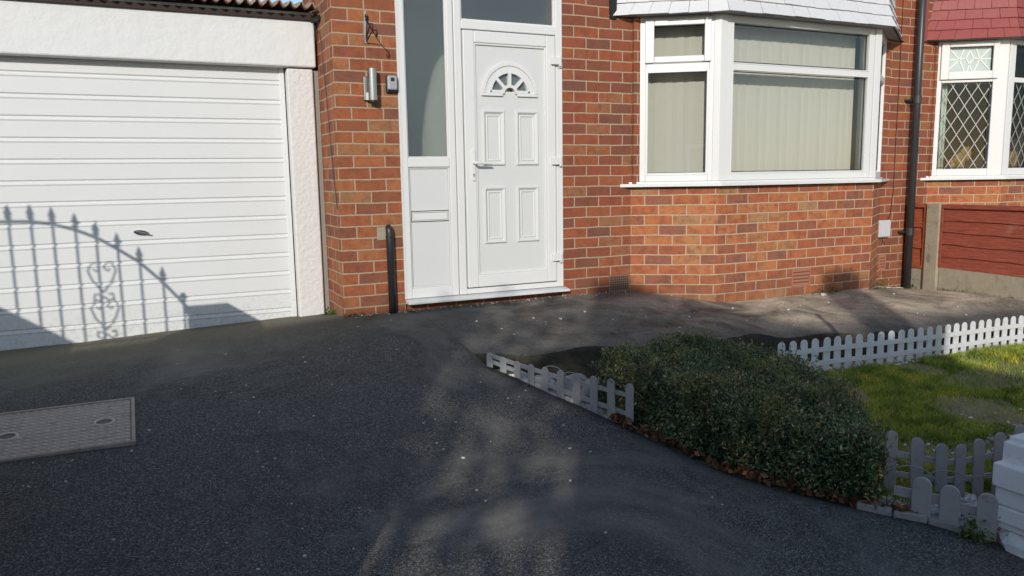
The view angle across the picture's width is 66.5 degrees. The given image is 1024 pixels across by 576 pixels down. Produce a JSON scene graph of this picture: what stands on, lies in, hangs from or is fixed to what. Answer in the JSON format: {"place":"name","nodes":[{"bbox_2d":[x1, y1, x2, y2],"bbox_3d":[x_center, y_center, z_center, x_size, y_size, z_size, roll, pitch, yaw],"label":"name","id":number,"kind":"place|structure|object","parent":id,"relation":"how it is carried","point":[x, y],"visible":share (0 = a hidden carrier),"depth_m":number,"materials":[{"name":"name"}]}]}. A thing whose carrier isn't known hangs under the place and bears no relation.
{"place":"outdoors","nodes":[
{"label":"outdoors","id":0,"kind":"place"},
{"bbox_2d":[238,0,302,3],"label":"sky","id":1,"kind":"structure","parent":0,"point":[283,1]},
{"bbox_2d":[0,310,1023,575],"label":"driveway","id":2,"kind":"structure","parent":0,"point":[340,430],"depth_m":3.12,"materials":[{"name":"grey asphalt"}]},
{"bbox_2d":[0,397,135,461],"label":"inspection cover","id":3,"kind":"object","parent":2,"relation":"on","point":[54,430],"visible":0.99,"depth_m":3.54,"materials":[{"name":"metal"}]},
{"bbox_2d":[0,0,329,350],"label":"garage","id":4,"kind":"structure","parent":2,"relation":"on","point":[161,166],"depth_m":5.37,"materials":[{"name":"white paint"}]},
{"bbox_2d":[0,56,296,350],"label":"garage door","id":5,"kind":"structure","parent":4,"relation":"in","point":[137,198],"depth_m":5.36,"materials":[{"name":"white paint"}]},
{"bbox_2d":[321,306,335,315],"bbox_3d":[-1.331,0.173,5.774,0.160,0.086,0.090,-5,9,-25],"label":"weed","id":6,"kind":"object","parent":2,"relation":"on","point":[330,313],"visible":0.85,"depth_m":5.78,"materials":[{"name":"green plant"}]},
{"bbox_2d":[340,309,374,317],"bbox_3d":[-1.097,0.180,5.556,0.254,0.058,0.050,-4,9,-24],"label":"weed","id":7,"kind":"object","parent":2,"relation":"on","point":[361,313],"visible":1,"depth_m":5.56,"materials":[{"name":"green plant"}]},
{"bbox_2d":[385,224,396,313],"bbox_3d":[-0.872,-0.115,5.630,0.061,0.684,0.060,-5,9,-25],"label":"pipe stub","id":8,"kind":"object","parent":2,"relation":"on","point":[389,236],"visible":0.88,"depth_m":5.61,"materials":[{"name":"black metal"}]},
{"bbox_2d":[609,413,918,514],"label":"leaf litter","id":9,"kind":"object","parent":2,"relation":"on","point":[742,469],"visible":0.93,"depth_m":3.24,"materials":[{"name":"brown plant"}]},
{"bbox_2d":[952,513,1006,550],"bbox_3d":[1.692,0.857,2.810,0.172,0.114,0.136,-5,9,-25],"label":"weed","id":10,"kind":"object","parent":2,"relation":"on","point":[967,533],"visible":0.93,"depth_m":2.82,"materials":[{"name":"green plant"}]},
{"bbox_2d":[507,373,654,437],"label":"white gravel","id":11,"kind":"structure","parent":0,"point":[602,411],"depth_m":4.13,"materials":[{"name":"white gravel"}]},
{"bbox_2d":[534,375,555,389],"bbox_3d":[0.172,0.544,4.395,0.160,0.098,0.148,1,8,12],"label":"stone","id":12,"kind":"object","parent":11,"relation":"on","point":[550,380],"visible":0.29,"depth_m":4.35,"materials":[{"name":"grey stone"}]},
{"bbox_2d":[555,373,586,396],"bbox_3d":[0.334,0.554,4.317,0.207,0.157,0.174,-5,9,-25],"label":"stone","id":13,"kind":"object","parent":11,"relation":"on","point":[568,386],"visible":0.2,"depth_m":4.26,"materials":[{"name":"grey stone"}]},
{"bbox_2d":[581,379,606,403],"bbox_3d":[0.456,0.567,4.180,0.154,0.161,0.173,4,9,31],"label":"stone","id":14,"kind":"object","parent":11,"relation":"on","point":[585,391],"visible":0.23,"depth_m":4.13,"materials":[{"name":"grey stone"}]},
{"bbox_2d":[414,287,1023,380],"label":"path","id":15,"kind":"structure","parent":0,"point":[576,338],"depth_m":5.81,"materials":[{"name":"grey concrete"}]},
{"bbox_2d":[352,287,910,317],"bbox_3d":[1.490,0.098,6.748,5.769,0.243,0.167,-5,9,-25],"label":"grit","id":16,"kind":"object","parent":15,"relation":"on","point":[565,297],"visible":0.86,"depth_m":6.17,"materials":[{"name":"grey gravel"}]},
{"bbox_2d":[804,285,851,294],"bbox_3d":[2.914,0.019,7.037,0.843,0.077,0.068,-5,9,-25],"label":"weed","id":17,"kind":"object","parent":15,"relation":"on","point":[841,289],"visible":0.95,"depth_m":7.04,"materials":[{"name":"green plant"}]},
{"bbox_2d":[867,276,893,289],"bbox_3d":[3.433,-0.045,7.297,0.371,0.141,0.084,-5,9,-25],"label":"weed","id":18,"kind":"object","parent":15,"relation":"on","point":[881,287],"visible":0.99,"depth_m":7.31,"materials":[{"name":"green plant"}]},
{"bbox_2d":[899,0,1023,286],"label":"brick house","id":19,"kind":"structure","parent":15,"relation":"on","point":[973,57],"depth_m":7.89,"materials":[{"name":"red brick"}]},
{"bbox_2d":[936,84,947,168],"bbox_3d":[4.407,-1.661,8.056,0.116,0.900,0.040,0,8,9],"label":"curtain","id":20,"kind":"object","parent":19,"relation":"hanging from","point":[943,122],"visible":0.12,"depth_m":8.04,"materials":[{"name":"beige fabric"}]},
{"bbox_2d":[946,146,971,168],"bbox_3d":[4.626,-1.339,8.090,0.225,0.270,0.118,-1,8,0],"label":"ornament","id":21,"kind":"object","parent":19,"relation":"in","point":[960,154],"visible":0.83,"depth_m":8.05,"materials":[{"name":"beige ceramic"}]},
{"bbox_2d":[932,39,1023,175],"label":"bay window","id":22,"kind":"structure","parent":19,"relation":"in","point":[971,61],"depth_m":7.86,"materials":[{"name":"white plastic"}]},
{"bbox_2d":[1008,151,1017,167],"bbox_3d":[5.145,-1.350,8.130,0.336,0.240,0.042,-5,9,-25],"label":"ornament","id":23,"kind":"object","parent":19,"relation":"in","point":[1013,158],"visible":0.19,"depth_m":8.15,"materials":[{"name":"beige ceramic"}]},
{"bbox_2d":[904,203,1023,299],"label":"timber fence","id":24,"kind":"object","parent":15,"relation":"on","point":[974,248],"visible":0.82,"depth_m":7.38,"materials":[{"name":"wood"}]},
{"bbox_2d":[942,288,1020,299],"bbox_3d":[4.563,0.103,6.904,0.059,0.061,1.657,-5,9,-25],"label":"weed","id":25,"kind":"object","parent":15,"relation":"on","point":[975,292],"visible":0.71,"depth_m":7.45,"materials":[{"name":"green plant"}]},
{"bbox_2d":[494,342,1023,542],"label":"garden ground","id":26,"kind":"structure","parent":0,"point":[968,407],"depth_m":4.41,"materials":[{"name":"green plant"}]},
{"bbox_2d":[486,353,633,429],"bbox_3d":[0.224,0.514,4.180,0.029,0.225,1.149,-7,10,-39],"label":"picket fence","id":27,"kind":"object","parent":26,"relation":"on","point":[594,387],"visible":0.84,"depth_m":4.03,"materials":[{"name":"white plastic"}]},
{"bbox_2d":[540,366,606,392],"bbox_3d":[0.477,0.588,4.125,0.005,0.227,0.996,-7,10,-39],"label":"wire hoop edging","id":28,"kind":"object","parent":26,"relation":"on","point":[568,372],"visible":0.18,"depth_m":4.31,"materials":[{"name":"grey metal"}]},
{"bbox_2d":[587,323,905,505],"bbox_3d":[1.127,0.536,3.688,1.103,0.534,1.579,-5,9,-25],"label":"hedge","id":29,"kind":"object","parent":26,"relation":"on","point":[784,417],"visible":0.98,"depth_m":3.44,"materials":[{"name":"green plant"}]},
{"bbox_2d":[777,315,1023,371],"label":"picket fence","id":30,"kind":"object","parent":26,"relation":"on","point":[869,344],"visible":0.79,"depth_m":5.23,"materials":[{"name":"white plastic"}]},
{"bbox_2d":[807,336,1023,366],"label":"leaf litter","id":31,"kind":"object","parent":26,"relation":"on","point":[915,354],"visible":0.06,"depth_m":5.50,"materials":[{"name":"brown plant"}]},
{"bbox_2d":[842,462,992,502],"bbox_3d":[1.630,0.812,3.065,0.615,0.239,0.006,2,9,19],"label":"wire hoop edging","id":32,"kind":"object","parent":26,"relation":"on","point":[968,478],"visible":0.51,"depth_m":3.05,"materials":[{"name":"grey metal"}]},
{"bbox_2d":[856,500,982,538],"bbox_3d":[1.537,0.935,2.961,0.430,0.191,0.060,3,9,29],"label":"edging strip","id":33,"kind":"object","parent":26,"relation":"on","point":[922,518],"visible":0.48,"depth_m":2.94,"materials":[{"name":"grey concrete"}]},
{"bbox_2d":[894,477,998,541],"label":"border pickets","id":34,"kind":"object","parent":33,"relation":"on","point":[921,495],"visible":0.94,"depth_m":2.89,"materials":[{"name":"white plastic"}]},
{"bbox_2d":[878,484,1001,532],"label":"white gravel","id":35,"kind":"structure","parent":26,"relation":"on","point":[969,498],"depth_m":3.11,"materials":[{"name":"white gravel"}]},
{"bbox_2d":[882,424,1023,496],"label":"picket fence","id":36,"kind":"object","parent":26,"relation":"on","point":[918,458],"visible":0.69,"depth_m":3.17,"materials":[{"name":"white plastic"}]},
{"bbox_2d":[992,433,1023,558],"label":"garden wall","id":37,"kind":"structure","parent":26,"relation":"on","point":[1008,476],"depth_m":2.75,"materials":[{"name":"white paint"}]},
{"bbox_2d":[815,339,1023,371],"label":"white gravel","id":38,"kind":"structure","parent":0,"point":[894,360],"depth_m":5.25,"materials":[{"name":"white gravel"}]},
{"bbox_2d":[877,408,1021,463],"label":"white gravel","id":39,"kind":"structure","parent":0,"point":[959,442],"depth_m":3.84,"materials":[{"name":"white gravel"}]},
{"label":"ground","id":40,"kind":"structure","parent":0,"visible":0},
{"bbox_2d":[303,0,913,316],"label":"brick house","id":41,"kind":"structure","parent":40,"relation":"on","point":[489,151],"depth_m":6.21,"materials":[{"name":"red brick"}]},
{"bbox_2d":[310,15,320,41],"bbox_3d":[-1.404,-1.853,5.570,0.062,0.166,0.117,-7,10,-35],"label":"gutter outlet","id":42,"kind":"object","parent":41,"relation":"attached to","point":[316,19],"visible":1,"depth_m":5.55,"materials":[{"name":"black plastic"}]},
{"bbox_2d":[316,29,337,209],"bbox_3d":[-1.323,-1.213,5.556,0.010,1.294,0.384,-5,9,-28],"label":"cable","id":43,"kind":"object","parent":41,"relation":"attached to","point":[328,118],"visible":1,"depth_m":5.50,"materials":[{"name":"black plastic"}]},
{"bbox_2d":[363,68,377,101],"bbox_3d":[-0.978,-1.401,5.399,0.105,0.227,0.062,5,10,37],"label":"wall light","id":44,"kind":"object","parent":41,"relation":"attached to","point":[370,93],"visible":1,"depth_m":5.37,"materials":[{"name":"metal"}]},
{"bbox_2d":[364,11,377,42],"bbox_3d":[-0.952,-1.781,5.269,0.016,0.215,0.240,-5,9,-28],"label":"hanging bracket","id":45,"kind":"object","parent":41,"relation":"attached to","point":[366,19],"visible":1,"depth_m":5.34,"materials":[{"name":"black metal"}]},
{"bbox_2d":[385,75,397,92],"bbox_3d":[-0.841,-1.432,5.472,0.080,0.120,0.056,-5,9,-25],"label":"doorbell","id":46,"kind":"object","parent":41,"relation":"attached to","point":[391,83],"visible":1,"depth_m":5.46,"materials":[{"name":"grey plastic"}]},
{"bbox_2d":[461,30,562,287],"bbox_3d":[0.026,-0.969,5.971,0.824,1.894,0.129,-5,9,-25],"label":"front door","id":47,"kind":"structure","parent":41,"relation":"in","point":[509,138],"depth_m":5.97,"materials":[{"name":"white plastic"}]},
{"bbox_2d":[647,24,705,172],"bbox_3d":[1.326,-1.570,6.486,0.560,1.244,0.040,0,8,9],"label":"vertical blind","id":48,"kind":"object","parent":41,"relation":"attached to","point":[676,118],"visible":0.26,"depth_m":6.49,"materials":[{"name":"beige fabric"}]},
{"bbox_2d":[639,13,886,181],"bbox_3d":[2.394,-1.615,6.841,2.868,1.312,0.434,-5,9,-25],"label":"bay window","id":49,"kind":"structure","parent":41,"relation":"in","point":[719,28],"depth_m":6.38,"materials":[{"name":"white plastic"}]},
{"bbox_2d":[731,23,856,171],"bbox_3d":[2.403,-1.636,6.828,1.610,1.244,0.040,-5,9,-25],"label":"vertical blind","id":50,"kind":"object","parent":41,"relation":"attached to","point":[788,122],"visible":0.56,"depth_m":6.85,"materials":[{"name":"beige fabric"}]},
{"bbox_2d":[855,35,863,168],"bbox_3d":[3.318,-1.732,7.408,0.040,1.244,0.500,4,9,30],"label":"vertical blind","id":51,"kind":"object","parent":41,"relation":"attached to","point":[861,38],"visible":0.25,"depth_m":7.25,"materials":[{"name":"beige fabric"}]},
{"bbox_2d":[878,220,890,237],"bbox_3d":[3.706,-0.592,7.792,0.157,0.170,0.055,-5,9,-25],"label":"junction box","id":52,"kind":"object","parent":41,"relation":"attached to","point":[884,227],"visible":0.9,"depth_m":7.76,"materials":[{"name":"grey plastic"}]},
{"bbox_2d":[882,0,903,243],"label":"cable","id":53,"kind":"object","parent":41,"relation":"attached to","point":[897,115],"visible":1,"depth_m":7.72,"materials":[{"name":"black plastic"}]},
{"bbox_2d":[897,0,926,287],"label":"downpipe","id":54,"kind":"object","parent":41,"relation":"attached to","point":[916,101],"visible":0.9,"depth_m":7.74,"materials":[{"name":"black plastic"}]}
]}

